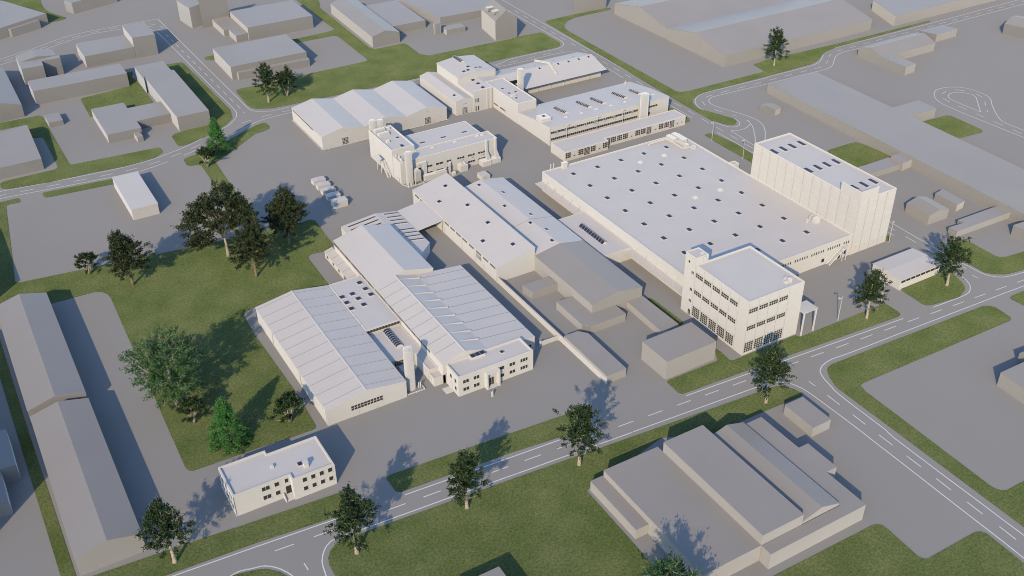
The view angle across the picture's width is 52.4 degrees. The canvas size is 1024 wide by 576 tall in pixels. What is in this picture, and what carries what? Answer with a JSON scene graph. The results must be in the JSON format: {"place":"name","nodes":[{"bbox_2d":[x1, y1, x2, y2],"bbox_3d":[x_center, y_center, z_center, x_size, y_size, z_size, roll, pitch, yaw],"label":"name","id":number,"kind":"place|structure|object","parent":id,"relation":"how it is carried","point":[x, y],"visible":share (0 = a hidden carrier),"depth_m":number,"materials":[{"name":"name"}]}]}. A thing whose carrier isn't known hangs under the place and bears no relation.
{"place":"outdoors","nodes":[
{"label":"outdoors","id":0,"kind":"place"},
{"bbox_2d":[0,341,75,575],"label":"lawn","id":1,"kind":"structure","parent":0,"point":[58,545],"depth_m":286.54,"materials":[{"name":"green plant"}]},
{"bbox_2d":[43,179,113,196],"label":"lawn","id":2,"kind":"structure","parent":0,"point":[77,188],"depth_m":427.20,"materials":[{"name":"green plant"}]},
{"bbox_2d":[0,198,332,470],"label":"lawn","id":3,"kind":"structure","parent":0,"point":[210,296],"depth_m":355.04,"materials":[{"name":"green plant"}]},
{"bbox_2d":[101,229,157,285],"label":"broadleaf tree","id":4,"kind":"object","parent":3,"relation":"on","point":[120,257],"visible":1,"depth_m":356.98,"materials":[{"name":"green plant"}]},
{"bbox_2d":[117,322,214,410],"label":"spreading tree","id":5,"kind":"object","parent":3,"relation":"on","point":[175,384],"visible":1,"depth_m":300.50,"materials":[{"name":"green plant"}]},
{"bbox_2d":[173,393,211,423],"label":"tree","id":6,"kind":"object","parent":3,"relation":"on","point":[195,401],"visible":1,"depth_m":299.96,"materials":[{"name":"green plant"}]},
{"bbox_2d":[170,180,259,256],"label":"broadleaf tree","id":7,"kind":"object","parent":3,"relation":"on","point":[206,204],"visible":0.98,"depth_m":367.56,"materials":[{"name":"green plant"}]},
{"bbox_2d":[206,396,252,454],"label":"conical tree","id":8,"kind":"object","parent":3,"relation":"on","point":[230,422],"visible":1,"depth_m":291.51,"materials":[{"name":"green plant"}]},
{"bbox_2d":[226,214,285,276],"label":"broadleaf tree","id":9,"kind":"object","parent":3,"relation":"on","point":[250,238],"visible":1,"depth_m":360.68,"materials":[{"name":"green plant"}]},
{"bbox_2d":[259,185,309,244],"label":"broadleaf tree","id":10,"kind":"object","parent":3,"relation":"on","point":[286,207],"visible":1,"depth_m":377.67,"materials":[{"name":"green plant"}]},
{"bbox_2d":[267,390,304,423],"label":"tree","id":11,"kind":"object","parent":3,"relation":"on","point":[285,401],"visible":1,"depth_m":299.31,"materials":[{"name":"green plant"}]},
{"bbox_2d":[166,62,231,145],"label":"lawn","id":12,"kind":"structure","parent":0,"point":[216,107],"depth_m":496.56,"materials":[{"name":"green plant"}]},
{"bbox_2d":[94,491,355,575],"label":"lawn","id":13,"kind":"structure","parent":0,"point":[196,552],"depth_m":266.27,"materials":[{"name":"green plant"}]},
{"bbox_2d":[135,496,195,563],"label":"street tree","id":14,"kind":"object","parent":13,"relation":"on","point":[165,517],"visible":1,"depth_m":252.22,"materials":[{"name":"green plant"}]},
{"bbox_2d":[184,123,269,193],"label":"lawn","id":15,"kind":"structure","parent":0,"point":[213,171],"depth_m":450.11,"materials":[{"name":"green plant"}]},
{"bbox_2d":[204,117,233,155],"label":"conical tree","id":16,"kind":"object","parent":15,"relation":"on","point":[213,133],"visible":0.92,"depth_m":449.53,"materials":[{"name":"green plant"}]},
{"bbox_2d":[236,0,559,108],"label":"lawn","id":17,"kind":"structure","parent":0,"point":[387,64],"depth_m":537.87,"materials":[{"name":"green plant"}]},
{"bbox_2d":[249,62,278,102],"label":"street tree","id":18,"kind":"object","parent":17,"relation":"on","point":[265,76],"visible":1,"depth_m":491.69,"materials":[{"name":"green plant"}]},
{"bbox_2d":[273,64,297,95],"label":"bushy tree","id":19,"kind":"object","parent":17,"relation":"on","point":[287,78],"visible":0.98,"depth_m":499.61,"materials":[{"name":"green plant"}]},
{"bbox_2d":[387,414,574,491],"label":"lawn","id":20,"kind":"structure","parent":0,"point":[438,468],"depth_m":293.21,"materials":[{"name":"green plant"}]},
{"bbox_2d":[0,0,1023,575],"bbox_3d":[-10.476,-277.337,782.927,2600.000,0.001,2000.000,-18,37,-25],"label":"ground","id":21,"kind":"structure","parent":0,"point":[956,402],"depth_m":355.91,"materials":[{"name":"asphalt"}]},
{"bbox_2d":[0,471,12,518],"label":"block building","id":22,"kind":"structure","parent":21,"relation":"on","point":[5,508],"depth_m":273.16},
{"bbox_2d":[0,429,20,484],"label":"block building","id":23,"kind":"structure","parent":21,"relation":"on","point":[9,470],"depth_m":283.96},
{"bbox_2d":[0,67,24,122],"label":"hall","id":24,"kind":"structure","parent":21,"relation":"on","point":[11,108],"depth_m":485.56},
{"bbox_2d":[0,125,43,178],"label":"warehouse","id":25,"kind":"structure","parent":21,"relation":"on","point":[19,154],"depth_m":442.32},
{"bbox_2d":[0,1,48,39],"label":"warehouse","id":26,"kind":"structure","parent":21,"relation":"on","point":[12,15],"depth_m":589.92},
{"bbox_2d":[0,0,65,21],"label":"lawn","id":27,"kind":"structure","parent":21,"relation":"on","point":[36,5],"depth_m":621.31,"materials":[{"name":"green plant"}]},
{"bbox_2d":[15,49,55,75],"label":"hall","id":28,"kind":"structure","parent":21,"relation":"on","point":[33,54],"depth_m":528.25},
{"bbox_2d":[18,55,63,85],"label":"block building","id":29,"kind":"structure","parent":21,"relation":"on","point":[41,68],"depth_m":520.73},
{"bbox_2d":[0,293,86,422],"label":"long hall","id":30,"kind":"structure","parent":21,"relation":"on","point":[46,371],"depth_m":321.67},
{"bbox_2d":[28,63,129,104],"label":"long building","id":31,"kind":"structure","parent":21,"relation":"on","point":[75,84],"depth_m":507.44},
{"bbox_2d":[0,116,162,188],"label":"lawn","id":32,"kind":"structure","parent":21,"relation":"on","point":[38,127],"depth_m":447.63,"materials":[{"name":"green plant"}]},
{"bbox_2d":[30,398,145,575],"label":"long hall","id":33,"kind":"structure","parent":21,"relation":"on","point":[100,523],"depth_m":272.91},
{"bbox_2d":[64,0,116,13],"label":"warehouse","id":34,"kind":"structure","parent":21,"relation":"on","point":[75,6],"depth_m":612.20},
{"bbox_2d":[75,22,158,67],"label":"factory building","id":35,"kind":"structure","parent":21,"relation":"on","point":[136,40],"depth_m":547.55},
{"bbox_2d":[81,71,152,116],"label":"lawn","id":36,"kind":"structure","parent":21,"relation":"on","point":[134,94],"depth_m":504.94,"materials":[{"name":"green plant"}]},
{"bbox_2d":[91,101,171,143],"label":"workshop building","id":37,"kind":"structure","parent":21,"relation":"on","point":[118,122],"depth_m":476.47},
{"bbox_2d":[112,171,159,219],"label":"warehouse","id":38,"kind":"structure","parent":21,"relation":"on","point":[136,195],"depth_m":412.71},
{"bbox_2d":[134,61,209,130],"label":"long building","id":39,"kind":"structure","parent":21,"relation":"on","point":[170,90],"depth_m":491.09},
{"bbox_2d":[176,0,229,28],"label":"block building","id":40,"kind":"structure","parent":21,"relation":"on","point":[193,14],"depth_m":586.91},
{"bbox_2d":[212,16,248,42],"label":"annex building","id":41,"kind":"structure","parent":21,"relation":"on","point":[230,27],"depth_m":576.15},
{"bbox_2d":[213,34,309,79],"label":"warehouse","id":42,"kind":"structure","parent":21,"relation":"on","point":[239,61],"depth_m":534.03,"materials":[{"name":"concrete"}]},
{"bbox_2d":[230,0,313,39],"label":"warehouse","id":43,"kind":"structure","parent":21,"relation":"on","point":[269,20],"depth_m":580.74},
{"bbox_2d":[218,436,336,516],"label":"office building","id":44,"kind":"structure","parent":21,"relation":"on","point":[301,469],"depth_m":277.84,"materials":[{"name":"paint"}]},
{"bbox_2d":[0,10,580,198],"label":"road marking","id":45,"kind":"object","parent":21,"relation":"on","point":[215,90],"visible":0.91,"depth_m":510.02,"materials":[{"name":"white paint"}]},
{"bbox_2d":[255,285,406,425],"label":"factory hall","id":46,"kind":"structure","parent":21,"relation":"on","point":[341,366],"depth_m":320.53,"materials":[{"name":"grey"}]},
{"bbox_2d":[324,247,356,279],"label":"annex building","id":47,"kind":"structure","parent":21,"relation":"on","point":[338,263],"depth_m":371.87,"materials":[{"name":"grey"}]},
{"bbox_2d":[329,275,399,334],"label":"link building","id":48,"kind":"structure","parent":21,"relation":"on","point":[366,305],"depth_m":343.83,"materials":[{"name":"white concrete"}]},
{"bbox_2d":[330,0,399,47],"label":"long hall","id":49,"kind":"structure","parent":21,"relation":"on","point":[366,24],"depth_m":574.24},
{"bbox_2d":[292,81,447,149],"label":"factory hall","id":50,"kind":"structure","parent":21,"relation":"on","point":[339,120],"depth_m":472.93,"materials":[{"name":"white metal"}]},
{"bbox_2d":[333,224,433,289],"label":"factory hall","id":51,"kind":"structure","parent":21,"relation":"on","point":[374,255],"depth_m":365.81,"materials":[{"name":"white metal"}]},
{"bbox_2d":[341,211,429,259],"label":"factory hall","id":52,"kind":"structure","parent":21,"relation":"on","point":[408,232],"depth_m":390.03,"materials":[{"name":"white metal"}]},
{"bbox_2d":[369,325,422,369],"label":"link building","id":53,"kind":"structure","parent":21,"relation":"on","point":[392,342],"depth_m":329.22,"materials":[{"name":"white concrete"}]},
{"bbox_2d":[366,0,425,32],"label":"warehouse","id":54,"kind":"structure","parent":21,"relation":"on","point":[399,16],"depth_m":589.02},
{"bbox_2d":[403,345,415,390],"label":"silo","id":55,"kind":"object","parent":21,"relation":"on","point":[408,359],"visible":1,"depth_m":311.46,"materials":[{"name":"grey"}]},
{"bbox_2d":[398,201,442,230],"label":"canopy roof","id":56,"kind":"structure","parent":21,"relation":"on","point":[420,215],"depth_m":395.97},
{"bbox_2d":[415,351,437,380],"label":"annex building","id":57,"kind":"structure","parent":21,"relation":"on","point":[425,364],"depth_m":321.89,"materials":[{"name":"grey"}]},
{"bbox_2d":[368,121,496,183],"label":"process building","id":58,"kind":"structure","parent":21,"relation":"on","point":[435,149],"depth_m":437.37,"materials":[{"name":"white concrete"}]},
{"bbox_2d":[397,0,489,24],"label":"warehouse","id":59,"kind":"structure","parent":21,"relation":"on","point":[446,11],"depth_m":599.50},
{"bbox_2d":[420,72,472,115],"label":"factory hall","id":60,"kind":"structure","parent":21,"relation":"on","point":[453,99],"depth_m":491.68,"materials":[{"name":"white concrete"}]},
{"bbox_2d":[374,265,534,382],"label":"factory hall","id":61,"kind":"structure","parent":21,"relation":"on","point":[447,315],"depth_m":336.98,"materials":[{"name":"grey"}]},
{"bbox_2d":[436,55,495,86],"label":"factory hall","id":62,"kind":"structure","parent":21,"relation":"on","point":[455,70],"depth_m":501.71,"materials":[{"name":"white concrete"}]},
{"bbox_2d":[412,173,534,282],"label":"factory hall","id":63,"kind":"structure","parent":21,"relation":"on","point":[491,243],"depth_m":382.27,"materials":[{"name":"white concrete"}]},
{"bbox_2d":[458,76,498,111],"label":"factory building","id":64,"kind":"structure","parent":21,"relation":"on","point":[479,90],"depth_m":488.87,"materials":[{"name":"white concrete"}]},
{"bbox_2d":[442,337,532,396],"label":"office building","id":65,"kind":"structure","parent":21,"relation":"on","point":[491,367],"depth_m":316.99,"materials":[{"name":"paint"}]},
{"bbox_2d":[481,0,516,40],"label":"house","id":66,"kind":"structure","parent":21,"relation":"on","point":[499,21],"depth_m":566.55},
{"bbox_2d":[486,78,535,123],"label":"factory building","id":67,"kind":"structure","parent":21,"relation":"on","point":[510,100],"depth_m":481.38,"materials":[{"name":"white concrete"}]},
{"bbox_2d":[464,177,581,254],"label":"factory hall","id":68,"kind":"structure","parent":21,"relation":"on","point":[536,226],"depth_m":391.40,"materials":[{"name":"white concrete"}]},
{"bbox_2d":[522,277,557,298],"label":"shed","id":69,"kind":"structure","parent":21,"relation":"on","point":[540,287],"depth_m":358.47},
{"bbox_2d":[496,52,606,93],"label":"open shed","id":70,"kind":"structure","parent":21,"relation":"on","point":[550,73],"depth_m":513.30,"materials":[{"name":"white concrete"}]},
{"bbox_2d":[498,277,606,383],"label":"boundary wall","id":71,"kind":"structure","parent":21,"relation":"on","point":[562,339],"depth_m":339.05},
{"bbox_2d":[535,240,641,312],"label":"hall","id":72,"kind":"structure","parent":21,"relation":"on","point":[588,277],"depth_m":356.38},
{"bbox_2d":[556,296,625,333],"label":"workshop building","id":73,"kind":"structure","parent":21,"relation":"on","point":[577,314],"depth_m":343.84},
{"bbox_2d":[518,81,668,145],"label":"factory building","id":74,"kind":"structure","parent":21,"relation":"on","point":[547,122],"depth_m":470.94,"materials":[{"name":"white concrete"}]},
{"bbox_2d":[558,211,631,263],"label":"link building","id":75,"kind":"structure","parent":21,"relation":"on","point":[604,241],"depth_m":381.81,"materials":[{"name":"white concrete"}]},
{"bbox_2d":[564,331,625,383],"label":"long building","id":76,"kind":"structure","parent":21,"relation":"on","point":[600,358],"depth_m":325.01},
{"bbox_2d":[173,222,1023,575],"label":"road marking","id":77,"kind":"object","parent":21,"relation":"on","point":[687,412],"visible":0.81,"depth_m":293.70,"materials":[{"name":"white paint"}]},
{"bbox_2d":[551,110,685,160],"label":"workshop building","id":78,"kind":"structure","parent":21,"relation":"on","point":[582,145],"depth_m":458.09,"materials":[{"name":"white concrete"}]},
{"bbox_2d":[627,296,677,334],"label":"annex building","id":79,"kind":"structure","parent":21,"relation":"on","point":[653,317],"depth_m":344.13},
{"bbox_2d":[641,546,703,575],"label":"spreading tree","id":80,"kind":"object","parent":21,"relation":"on","point":[665,567],"visible":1,"depth_m":236.44,"materials":[{"name":"green plant"}]},
{"bbox_2d":[641,322,716,379],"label":"block building","id":81,"kind":"structure","parent":21,"relation":"on","point":[677,351],"depth_m":322.99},
{"bbox_2d":[535,132,852,296],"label":"factory hall","id":82,"kind":"structure","parent":21,"relation":"on","point":[661,206],"depth_m":392.88,"materials":[{"name":"white concrete"}]},
{"bbox_2d":[590,417,865,575],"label":"factory building","id":83,"kind":"structure","parent":21,"relation":"on","point":[729,500],"depth_m":268.55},
{"bbox_2d":[546,8,929,124],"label":"lawn","id":84,"kind":"structure","parent":21,"relation":"on","point":[789,62],"depth_m":533.30,"materials":[{"name":"green plant"}]},
{"bbox_2d":[764,26,789,65],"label":"street tree","id":85,"kind":"object","parent":84,"relation":"on","point":[776,42],"visible":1,"depth_m":525.23,"materials":[{"name":"green plant"}]},
{"bbox_2d":[614,0,871,66],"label":"double hall","id":86,"kind":"structure","parent":21,"relation":"on","point":[724,33],"depth_m":566.17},
{"bbox_2d":[681,246,804,355],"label":"office building","id":87,"kind":"structure","parent":21,"relation":"on","point":[745,300],"depth_m":331.66,"materials":[{"name":"paint"}]},
{"bbox_2d":[503,0,1023,152],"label":"road marking","id":88,"kind":"object","parent":21,"relation":"on","point":[763,78],"visible":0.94,"depth_m":523.08,"materials":[{"name":"white paint"}]},
{"bbox_2d":[705,133,890,240],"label":"lawn","id":89,"kind":"structure","parent":21,"relation":"on","point":[735,148],"depth_m":454.46,"materials":[{"name":"green plant"}]},
{"bbox_2d":[783,397,830,436],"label":"shed","id":90,"kind":"structure","parent":21,"relation":"on","point":[807,417],"depth_m":299.93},
{"bbox_2d":[751,133,896,254],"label":"warehouse tower","id":91,"kind":"structure","parent":21,"relation":"on","point":[857,203],"depth_m":384.71,"materials":[{"name":"grey"}]},
{"bbox_2d":[828,142,888,166],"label":"lawn","id":92,"kind":"structure","parent":21,"relation":"on","point":[856,154],"depth_m":447.51,"materials":[{"name":"green plant"}]},
{"bbox_2d":[857,153,911,176],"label":"annex building","id":93,"kind":"structure","parent":21,"relation":"on","point":[899,161],"depth_m":433.58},
{"bbox_2d":[767,72,1023,222],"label":"long hall","id":94,"kind":"structure","parent":21,"relation":"on","point":[983,177],"depth_m":451.42,"materials":[{"name":"concrete"}]},
{"bbox_2d":[857,33,934,65],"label":"workshop building","id":95,"kind":"structure","parent":21,"relation":"on","point":[909,45],"depth_m":540.26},
{"bbox_2d":[881,55,915,74],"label":"annex building","id":96,"kind":"structure","parent":21,"relation":"on","point":[900,65],"depth_m":524.52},
{"bbox_2d":[870,248,939,290],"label":"garage building","id":97,"kind":"structure","parent":21,"relation":"on","point":[906,268],"depth_m":364.54,"materials":[{"name":"white concrete"}]},
{"bbox_2d":[905,197,948,224],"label":"barn","id":98,"kind":"structure","parent":21,"relation":"on","point":[926,210],"depth_m":399.12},
{"bbox_2d":[901,266,964,304],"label":"lawn","id":99,"kind":"structure","parent":21,"relation":"on","point":[932,290],"depth_m":359.76,"materials":[{"name":"green plant"}]},
{"bbox_2d":[931,236,973,285],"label":"street tree","id":100,"kind":"object","parent":99,"relation":"on","point":[953,253],"visible":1,"depth_m":354.43,"materials":[{"name":"green plant"}]},
{"bbox_2d":[871,0,995,25],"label":"warehouse","id":101,"kind":"structure","parent":21,"relation":"on","point":[895,12],"depth_m":592.69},
{"bbox_2d":[919,25,956,41],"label":"block building","id":102,"kind":"structure","parent":21,"relation":"on","point":[938,33],"depth_m":561.89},
{"bbox_2d":[934,189,963,211],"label":"shed","id":103,"kind":"structure","parent":21,"relation":"on","point":[949,200],"depth_m":408.00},
{"bbox_2d":[947,206,1009,236],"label":"workshop building","id":104,"kind":"structure","parent":21,"relation":"on","point":[981,219],"depth_m":394.67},
{"bbox_2d":[959,240,1023,273],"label":"lawn","id":105,"kind":"structure","parent":21,"relation":"on","point":[983,260],"depth_m":374.56,"materials":[{"name":"green plant"}]},
{"bbox_2d":[997,362,1023,403],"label":"warehouse","id":106,"kind":"structure","parent":21,"relation":"on","point":[1011,381],"depth_m":311.73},
{"bbox_2d":[1002,16,1023,38],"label":"hall","id":107,"kind":"structure","parent":21,"relation":"on","point":[1013,26],"depth_m":564.75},
{"bbox_2d":[328,386,802,575],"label":"lawn","id":108,"kind":"structure","parent":0,"point":[554,520],"depth_m":268.04,"materials":[{"name":"green plant"}]},
{"bbox_2d":[323,481,380,554],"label":"street tree","id":109,"kind":"object","parent":108,"relation":"on","point":[352,505],"visible":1,"depth_m":253.98,"materials":[{"name":"green plant"}]},
{"bbox_2d":[446,447,490,508],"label":"street tree","id":110,"kind":"object","parent":108,"relation":"on","point":[465,474],"visible":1,"depth_m":266.76,"materials":[{"name":"green plant"}]},
{"bbox_2d":[552,402,606,465],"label":"street tree","id":111,"kind":"object","parent":108,"relation":"on","point":[582,415],"visible":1,"depth_m":280.60,"materials":[{"name":"green plant"}]},
{"bbox_2d":[748,345,796,403],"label":"street tree","id":112,"kind":"object","parent":108,"relation":"on","point":[774,365],"visible":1,"depth_m":302.19,"materials":[{"name":"green plant"}]},
{"bbox_2d":[667,304,899,393],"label":"lawn","id":113,"kind":"structure","parent":0,"point":[723,366],"depth_m":331.69,"materials":[{"name":"green plant"}]},
{"bbox_2d":[851,265,892,318],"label":"street tree","id":114,"kind":"object","parent":113,"relation":"on","point":[873,283],"visible":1,"depth_m":338.05,"materials":[{"name":"green plant"}]},
{"bbox_2d":[774,524,1023,575],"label":"lawn","id":115,"kind":"structure","parent":0,"point":[877,550],"depth_m":258.83,"materials":[{"name":"green plant"}]},
{"bbox_2d":[827,306,1023,526],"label":"lawn","id":116,"kind":"structure","parent":0,"point":[849,376],"depth_m":322.42,"materials":[{"name":"green plant"}]},
{"bbox_2d":[923,115,982,137],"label":"lawn","id":117,"kind":"structure","parent":0,"point":[954,126],"depth_m":470.13,"materials":[{"name":"green plant"}]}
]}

